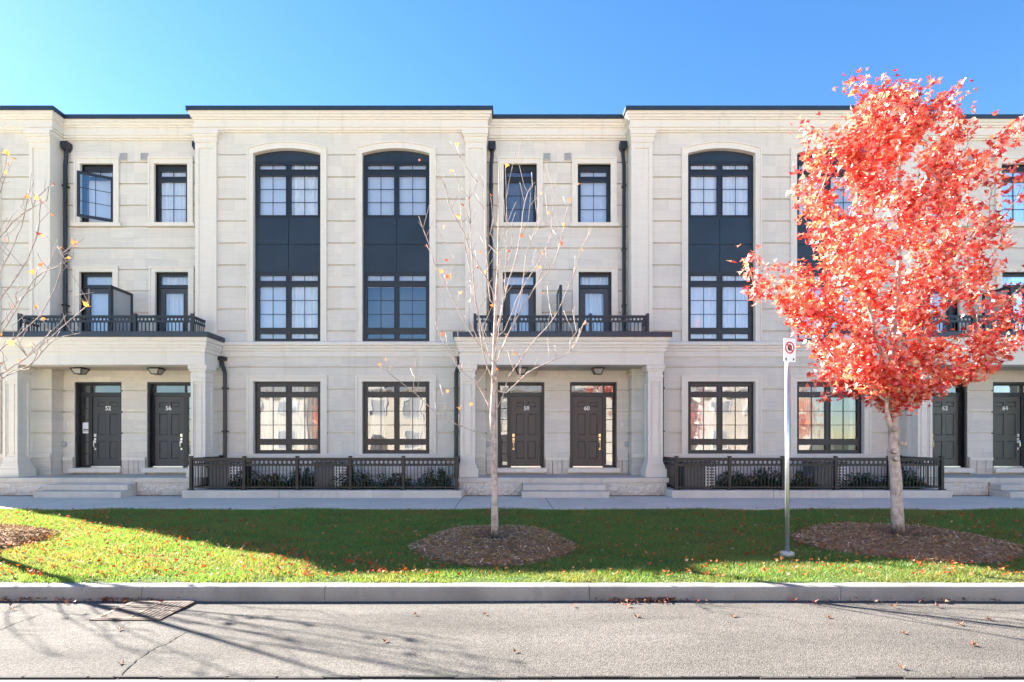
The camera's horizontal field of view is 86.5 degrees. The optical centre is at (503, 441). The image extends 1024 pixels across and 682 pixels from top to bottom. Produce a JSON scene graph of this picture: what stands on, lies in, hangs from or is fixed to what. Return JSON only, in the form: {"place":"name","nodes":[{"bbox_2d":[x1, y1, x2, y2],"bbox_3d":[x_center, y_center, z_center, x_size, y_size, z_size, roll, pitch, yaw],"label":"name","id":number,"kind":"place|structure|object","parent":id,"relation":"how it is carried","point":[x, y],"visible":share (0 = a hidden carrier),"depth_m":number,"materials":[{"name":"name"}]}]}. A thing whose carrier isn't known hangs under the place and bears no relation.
{"place":"outdoors","nodes":[
{"label":"outdoors","id":0,"kind":"place"},
{"bbox_2d":[0,495,988,509],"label":"sidewalk base","id":1,"kind":"object","parent":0,"point":[484,495],"depth_m":14.12,"materials":[{"name":"concrete"}]},
{"bbox_2d":[0,105,134,476],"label":"townhouse","id":2,"kind":"structure","parent":1,"relation":"on","point":[57,394],"depth_m":15.38,"materials":[{"name":"stone"}]},
{"bbox_2d":[83,423,87,432],"bbox_3d":[-12.123,-0.385,15.784,0.185,0.310,0.006,0,0,0],"label":"notice","id":3,"kind":"object","parent":2,"relation":"attached to","point":[85,427],"visible":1,"depth_m":15.78,"materials":[{"name":"paper"}]},
{"bbox_2d":[77,166,112,221],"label":"window","id":4,"kind":"structure","parent":2,"relation":"in","point":[100,178],"depth_m":15.74,"materials":[{"name":"glass"}]},
{"bbox_2d":[83,273,111,330],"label":"balcony door","id":5,"kind":"structure","parent":2,"relation":"in","point":[98,283],"depth_m":15.81,"materials":[{"name":"paint"}]},
{"bbox_2d":[75,382,122,467],"bbox_3d":[-11.633,-0.469,15.745,1.345,2.457,0.230,0,0,0],"label":"front door","id":6,"kind":"structure","parent":2,"relation":"in","point":[104,408],"depth_m":15.78,"materials":[{"name":"paint"}]},
{"bbox_2d":[108,285,132,330],"bbox_3d":[-10.595,-3.526,15.065,0.070,1.348,0.890,0,0,0],"label":"privacy screen","id":7,"kind":"object","parent":2,"relation":"attached to","point":[120,301],"visible":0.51,"depth_m":14.99,"materials":[{"name":"glass"}]},
{"bbox_2d":[0,474,208,497],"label":"entrance steps","id":8,"kind":"structure","parent":1,"relation":"on","point":[85,486],"depth_m":14.10,"materials":[{"name":"stone"}]},
{"bbox_2d":[98,105,341,485],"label":"townhouse","id":9,"kind":"structure","parent":1,"relation":"on","point":[228,346],"depth_m":15.20,"materials":[{"name":"stone"}]},
{"bbox_2d":[148,382,190,467],"bbox_3d":[-9.558,-0.469,15.760,1.345,2.457,0.261,0,0,0],"label":"front door","id":10,"kind":"structure","parent":9,"relation":"in","point":[169,413],"depth_m":15.78,"materials":[{"name":"paint"}]},
{"bbox_2d":[157,166,186,221],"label":"window","id":11,"kind":"structure","parent":9,"relation":"in","point":[171,180],"depth_m":15.77,"materials":[{"name":"glass"}]},
{"bbox_2d":[158,273,187,330],"bbox_3d":[-9.510,-3.800,15.801,0.950,2.100,0.203,0,0,0],"label":"balcony door","id":12,"kind":"structure","parent":9,"relation":"in","point":[173,294],"depth_m":15.72,"materials":[{"name":"paint"}]},
{"bbox_2d":[255,382,319,453],"bbox_3d":[-6.050,-0.655,15.354,1.880,2.010,0.137,0,0,0],"label":"window","id":13,"kind":"structure","parent":9,"relation":"in","point":[287,414],"depth_m":15.37,"materials":[{"name":"glass"}]},
{"bbox_2d":[255,272,319,340],"bbox_3d":[-6.050,-3.780,15.354,1.880,1.980,0.137,0,0,0],"label":"window","id":14,"kind":"structure","parent":9,"relation":"in","point":[287,304],"depth_m":15.38,"materials":[{"name":"glass"}]},
{"bbox_2d":[255,161,319,217],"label":"window","id":15,"kind":"structure","parent":9,"relation":"in","point":[283,189],"depth_m":15.37,"materials":[{"name":"glass"}]},
{"bbox_2d":[182,486,463,497],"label":"planter kerb","id":16,"kind":"structure","parent":1,"relation":"on","point":[323,493],"depth_m":13.45,"materials":[{"name":"concrete"}]},
{"bbox_2d":[208,461,252,488],"bbox_3d":[-7.270,0.894,14.500,0.900,0.709,0.640,0,0,0],"label":"air conditioner","id":17,"kind":"object","parent":16,"relation":"on","point":[221,473],"visible":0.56,"depth_m":14.20,"materials":[{"name":"grey paint"}]},
{"bbox_2d":[227,470,264,488],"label":"shrub","id":18,"kind":"object","parent":16,"relation":"on","point":[235,478],"visible":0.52,"depth_m":14.06,"materials":[{"name":"green plant"}]},
{"bbox_2d":[253,473,299,488],"bbox_3d":[-5.904,1.044,14.055,1.235,0.459,0.711,0,0,0],"label":"shrub","id":19,"kind":"object","parent":16,"relation":"on","point":[267,482],"visible":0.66,"depth_m":13.97,"materials":[{"name":"green plant"}]},
{"bbox_2d":[286,467,316,488],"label":"shrub","id":20,"kind":"object","parent":16,"relation":"on","point":[306,478],"visible":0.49,"depth_m":14.18,"materials":[{"name":"green plant"}]},
{"bbox_2d":[187,455,459,489],"bbox_3d":[-4.495,0.794,14.305,6.750,0.848,1.530,0,0,0],"label":"picket fence","id":21,"kind":"object","parent":16,"relation":"on","point":[297,460],"visible":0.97,"depth_m":13.59,"materials":[{"name":"black metal"}]},
{"bbox_2d":[313,461,353,488],"bbox_3d":[-4.520,0.894,14.500,0.900,0.709,0.640,0,0,0],"label":"air conditioner","id":22,"kind":"object","parent":16,"relation":"on","point":[327,473],"visible":0.56,"depth_m":14.20,"materials":[{"name":"grey paint"}]},
{"bbox_2d":[327,470,381,489],"bbox_3d":[-3.789,0.995,13.995,1.435,0.552,0.695,0,0,0],"label":"shrub","id":23,"kind":"object","parent":16,"relation":"on","point":[366,480],"visible":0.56,"depth_m":13.92,"materials":[{"name":"green plant"}]},
{"bbox_2d":[366,473,414,488],"bbox_3d":[-2.900,1.037,14.098,1.320,0.470,0.716,0,0,0],"label":"shrub","id":24,"kind":"object","parent":16,"relation":"on","point":[387,481],"visible":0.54,"depth_m":14.03,"materials":[{"name":"green plant"}]},
{"bbox_2d":[412,467,452,488],"bbox_3d":[-1.864,0.962,14.149,1.080,0.612,0.695,0,0,0],"label":"shrub","id":25,"kind":"object","parent":16,"relation":"on","point":[433,479],"visible":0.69,"depth_m":14.06,"materials":[{"name":"green plant"}]},
{"bbox_2d":[339,105,562,485],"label":"townhouse","id":26,"kind":"structure","parent":1,"relation":"on","point":[395,290],"depth_m":15.25,"materials":[{"name":"stone"}]},
{"bbox_2d":[363,382,428,453],"bbox_3d":[-3.010,-0.655,15.353,1.880,2.010,0.133,0,0,0],"label":"window","id":27,"kind":"structure","parent":26,"relation":"in","point":[377,394],"depth_m":15.30,"materials":[{"name":"glass"}]},
{"bbox_2d":[363,272,428,340],"bbox_3d":[-3.010,-3.780,15.353,1.880,1.980,0.135,0,0,0],"label":"window","id":28,"kind":"structure","parent":26,"relation":"in","point":[396,280],"depth_m":15.30,"materials":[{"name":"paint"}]},
{"bbox_2d":[363,161,428,217],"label":"window","id":29,"kind":"structure","parent":26,"relation":"in","point":[391,189],"depth_m":15.41,"materials":[{"name":"glass"}]},
{"bbox_2d":[503,273,535,330],"bbox_3d":[0.450,-3.800,15.757,0.950,2.100,0.114,0,0,0],"label":"balcony door","id":30,"kind":"structure","parent":26,"relation":"in","point":[529,308],"depth_m":15.72,"materials":[{"name":"paint"}]},
{"bbox_2d":[504,166,536,221],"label":"window","id":31,"kind":"structure","parent":26,"relation":"in","point":[515,169],"depth_m":15.70,"materials":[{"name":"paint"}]},
{"bbox_2d":[498,382,543,467],"bbox_3d":[0.497,-0.469,15.745,1.345,2.457,0.230,0,0,0],"label":"front door","id":32,"kind":"structure","parent":26,"relation":"in","point":[525,410],"depth_m":15.78,"materials":[{"name":"paint"}]},
{"bbox_2d":[458,474,668,497],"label":"entrance steps","id":33,"kind":"structure","parent":1,"relation":"on","point":[564,485],"depth_m":14.10,"materials":[{"name":"stone"}]},
{"bbox_2d":[557,105,778,485],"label":"townhouse","id":34,"kind":"structure","parent":1,"relation":"on","point":[672,353],"depth_m":15.29,"materials":[{"name":"stone"}]},
{"bbox_2d":[556,285,561,330],"bbox_3d":[1.535,-3.526,15.065,0.070,1.348,0.890,0,0,0],"label":"privacy screen","id":35,"kind":"object","parent":34,"relation":"attached to","point":[559,297],"visible":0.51,"depth_m":14.62,"materials":[{"name":"paint"}]},
{"bbox_2d":[570,382,616,467],"bbox_3d":[2.573,-0.469,15.745,1.345,2.457,0.230,0,0,0],"label":"front door","id":36,"kind":"structure","parent":34,"relation":"in","point":[588,419],"depth_m":15.78,"materials":[{"name":"paint"}]},
{"bbox_2d":[578,166,609,221],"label":"window","id":37,"kind":"structure","parent":34,"relation":"in","point":[594,188],"depth_m":15.81,"materials":[{"name":"glass"}]},
{"bbox_2d":[579,273,610,330],"bbox_3d":[2.620,-3.800,15.801,0.950,2.100,0.202,0,0,0],"label":"balcony door","id":38,"kind":"structure","parent":34,"relation":"in","point":[594,288],"depth_m":15.72,"materials":[{"name":"paint"}]},
{"bbox_2d":[688,382,752,453],"bbox_3d":[6.080,-0.655,15.354,1.880,2.010,0.137,0,0,0],"label":"window","id":39,"kind":"structure","parent":34,"relation":"in","point":[706,400],"depth_m":15.30,"materials":[{"name":"glass"}]},
{"bbox_2d":[688,272,752,340],"bbox_3d":[6.080,-3.780,15.354,1.880,1.980,0.136,0,0,0],"label":"window","id":40,"kind":"structure","parent":34,"relation":"in","point":[717,309],"depth_m":15.37,"materials":[{"name":"glass"}]},
{"bbox_2d":[688,161,752,217],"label":"window","id":41,"kind":"structure","parent":34,"relation":"in","point":[716,189],"depth_m":15.36,"materials":[{"name":"glass"}]},
{"bbox_2d":[664,486,951,497],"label":"planter kerb","id":42,"kind":"structure","parent":1,"relation":"on","point":[669,491],"depth_m":13.45,"materials":[{"name":"concrete"}]},
{"bbox_2d":[678,461,718,488],"bbox_3d":[5.160,0.894,14.500,0.900,0.709,0.640,0,0,0],"label":"air conditioner","id":43,"kind":"object","parent":42,"relation":"on","point":[699,475],"visible":0.47,"depth_m":14.20,"materials":[{"name":"grey paint"}]},
{"bbox_2d":[710,471,746,488],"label":"shrub","id":44,"kind":"object","parent":42,"relation":"on","point":[720,482],"visible":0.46,"depth_m":14.07,"materials":[{"name":"green plant"}]},
{"bbox_2d":[720,473,765,488],"bbox_3d":[6.226,1.049,14.054,1.224,0.447,0.694,0,0,0],"label":"shrub","id":45,"kind":"object","parent":42,"relation":"on","point":[745,482],"visible":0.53,"depth_m":13.93,"materials":[{"name":"green plant"}]},
{"bbox_2d":[749,467,779,488],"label":"shrub","id":46,"kind":"object","parent":42,"relation":"on","point":[766,478],"visible":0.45,"depth_m":14.17,"materials":[{"name":"green plant"}]},
{"bbox_2d":[767,470,819,489],"bbox_3d":[7.430,0.996,13.992,1.459,0.557,0.698,0,0,0],"label":"shrub","id":47,"kind":"object","parent":42,"relation":"on","point":[798,481],"visible":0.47,"depth_m":13.87,"materials":[{"name":"green plant"}]},
{"bbox_2d":[663,455,945,489],"bbox_3d":[7.635,0.794,14.305,6.750,0.848,1.530,0,0,0],"label":"picket fence","id":48,"kind":"object","parent":42,"relation":"on","point":[672,470],"visible":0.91,"depth_m":13.59,"materials":[{"name":"black metal"}]},
{"bbox_2d":[803,461,848,488],"bbox_3d":[8.560,0.894,14.500,0.900,0.709,0.640,0,0,0],"label":"air conditioner","id":49,"kind":"object","parent":42,"relation":"on","point":[819,473],"visible":0.41,"depth_m":14.20,"materials":[{"name":"grey paint"}]},
{"bbox_2d":[838,472,885,489],"bbox_3d":[9.220,1.032,14.093,1.317,0.480,0.695,0,0,0],"label":"shrub","id":50,"kind":"object","parent":42,"relation":"on","point":[865,481],"visible":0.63,"depth_m":14.03,"materials":[{"name":"green plant"}]},
{"bbox_2d":[878,467,922,488],"bbox_3d":[10.272,0.963,14.157,1.121,0.609,0.704,0,0,0],"label":"shrub","id":51,"kind":"object","parent":42,"relation":"on","point":[904,479],"visible":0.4,"depth_m":14.03,"materials":[{"name":"green plant"}]},
{"bbox_2d":[775,105,1023,484],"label":"townhouse","id":52,"kind":"structure","parent":1,"relation":"on","point":[948,427],"depth_m":15.20,"materials":[{"name":"stone"}]},
{"bbox_2d":[797,382,860,453],"bbox_3d":[9.120,-0.655,15.354,1.880,2.010,0.137,0,0,0],"label":"window","id":53,"kind":"structure","parent":52,"relation":"in","point":[814,420],"depth_m":15.32,"materials":[{"name":"glass"}]},
{"bbox_2d":[797,272,860,340],"bbox_3d":[9.120,-3.780,15.354,1.880,1.980,0.136,0,0,0],"label":"window","id":54,"kind":"structure","parent":52,"relation":"in","point":[817,292],"depth_m":15.36,"materials":[{"name":"glass"}]},
{"bbox_2d":[797,161,860,217],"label":"window","id":55,"kind":"structure","parent":52,"relation":"in","point":[842,201],"depth_m":15.38,"materials":[{"name":"glass"}]},
{"bbox_2d":[927,273,955,330],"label":"balcony door","id":56,"kind":"structure","parent":52,"relation":"in","point":[950,311],"depth_m":15.75,"materials":[{"name":"paint"}]},
{"bbox_2d":[927,170,956,221],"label":"window","id":57,"kind":"structure","parent":52,"relation":"in","point":[928,170],"depth_m":15.74,"materials":[{"name":"glass"}]},
{"bbox_2d":[933,383,966,467],"bbox_3d":[12.627,-0.469,15.745,1.345,2.457,0.230,0,0,0],"label":"front door","id":58,"kind":"structure","parent":52,"relation":"in","point":[950,412],"depth_m":15.78,"materials":[{"name":"paint"}]},
{"bbox_2d":[914,474,1023,497],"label":"entrance steps","id":59,"kind":"structure","parent":1,"relation":"on","point":[1007,485],"depth_m":14.10,"materials":[{"name":"concrete"}]},
{"bbox_2d":[979,114,1023,473],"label":"townhouse","id":60,"kind":"structure","parent":1,"relation":"on","point":[1001,412],"depth_m":15.60,"materials":[{"name":"stone"}]},
{"bbox_2d":[982,285,1012,330],"bbox_3d":[13.665,-3.526,15.065,0.070,1.348,0.890,0,0,0],"label":"privacy screen","id":61,"kind":"object","parent":60,"relation":"on","point":[1001,290],"visible":0.31,"depth_m":15.02,"materials":[{"name":"paint"}]},
{"bbox_2d":[991,382,1023,467],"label":"front door","id":62,"kind":"structure","parent":60,"relation":"in","point":[1008,407],"depth_m":15.78,"materials":[{"name":"paint"}]},
{"bbox_2d":[1002,166,1023,221],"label":"window","id":63,"kind":"structure","parent":60,"relation":"in","point":[1017,211],"depth_m":15.73,"materials":[{"name":"glass"}]},
{"bbox_2d":[1002,273,1023,330],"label":"balcony door","id":64,"kind":"structure","parent":60,"relation":"in","point":[1015,278],"depth_m":15.73,"materials":[{"name":"paint"}]},
{"bbox_2d":[0,600,1023,679],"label":"road","id":65,"kind":"structure","parent":0,"point":[549,638],"depth_m":4.80,"materials":[{"name":"grey asphalt"}]},
{"bbox_2d":[2,610,186,679],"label":"road cracks","id":66,"kind":"object","parent":65,"relation":"on","point":[130,664],"visible":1,"depth_m":4.59,"materials":[{"name":"grey asphalt"}]},
{"bbox_2d":[89,601,195,620],"bbox_3d":[-3.700,1.758,5.624,0.684,0.044,0.632,0,0,0],"label":"storm drain","id":67,"kind":"object","parent":65,"relation":"on","point":[145,610],"visible":0.99,"depth_m":5.56,"materials":[{"name":"metal"}]},
{"bbox_2d":[0,596,1000,605],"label":"gutter litter","id":68,"kind":"object","parent":65,"relation":"on","point":[659,600],"visible":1,"depth_m":5.95,"materials":[{"name":"red plant"}]},
{"bbox_2d":[0,675,1023,679],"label":"road seam","id":69,"kind":"object","parent":65,"relation":"on","point":[850,677],"visible":0.72,"depth_m":4.00,"materials":[{"name":"black asphalt"}]},
{"bbox_2d":[0,496,1023,509],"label":"sidewalk","id":70,"kind":"structure","parent":0,"point":[610,502],"depth_m":12.25,"materials":[{"name":"concrete"}]},
{"bbox_2d":[0,506,1023,582],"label":"lawn","id":71,"kind":"structure","parent":0,"point":[170,579],"depth_m":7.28,"materials":[{"name":"plant"}]},
{"bbox_2d":[0,523,60,549],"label":"mulch","id":72,"kind":"object","parent":71,"relation":"on","point":[14,534],"visible":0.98,"depth_m":8.27,"materials":[{"name":"brown wood"}]},
{"bbox_2d":[0,149,93,380],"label":"young tree","id":73,"kind":"object","parent":71,"relation":"on","point":[85,304],"visible":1,"depth_m":7.94,"materials":[{"name":"grey plant"}]},
{"bbox_2d":[408,524,578,566],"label":"mulch","id":74,"kind":"object","parent":71,"relation":"on","point":[470,545],"visible":0.98,"depth_m":7.37,"materials":[{"name":"brown wood"}]},
{"bbox_2d":[378,138,593,538],"bbox_3d":[-0.288,-1.377,7.891,3.082,5.784,1.406,0,0,0],"label":"young tree","id":75,"kind":"object","parent":74,"relation":"on","point":[494,481],"visible":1,"depth_m":7.91,"materials":[{"name":"grey plant"}]},
{"bbox_2d":[0,507,1023,613],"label":"fallen leaves","id":76,"kind":"object","parent":71,"relation":"on","point":[348,561],"depth_m":7.40,"materials":[{"name":"red plant"}]},
{"bbox_2d":[780,338,795,556],"bbox_3d":[3.863,0.107,7.402,0.207,2.993,0.196,0,0,0],"label":"street sign","id":77,"kind":"object","parent":71,"relation":"on","point":[789,350],"visible":0.98,"depth_m":7.37,"materials":[{"name":"metal"}]},
{"bbox_2d":[790,522,1023,563],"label":"mulch","id":78,"kind":"object","parent":71,"relation":"on","point":[919,542],"visible":0.96,"depth_m":7.59,"materials":[{"name":"brown wood"}]},
{"bbox_2d":[726,67,1023,535],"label":"maple tree","id":79,"kind":"object","parent":78,"relation":"on","point":[898,385],"visible":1,"depth_m":7.89,"materials":[{"name":"red plant"}]},
{"bbox_2d":[0,680,1023,681],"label":"road strip","id":80,"kind":"object","parent":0,"point":[511,680],"depth_m":3.94,"materials":[{"name":"asphalt"}]},
{"bbox_2d":[0,0,1023,113],"label":"sky","id":81,"kind":"structure","parent":0,"point":[71,56],"materials":[{"name":"blue"}]},
{"label":"ground","id":82,"kind":"structure","parent":0,"visible":0},
{"bbox_2d":[0,582,1023,600],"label":"kerb","id":83,"kind":"structure","parent":82,"relation":"on","point":[480,591],"depth_m":6.00,"materials":[{"name":"concrete"}]}
]}

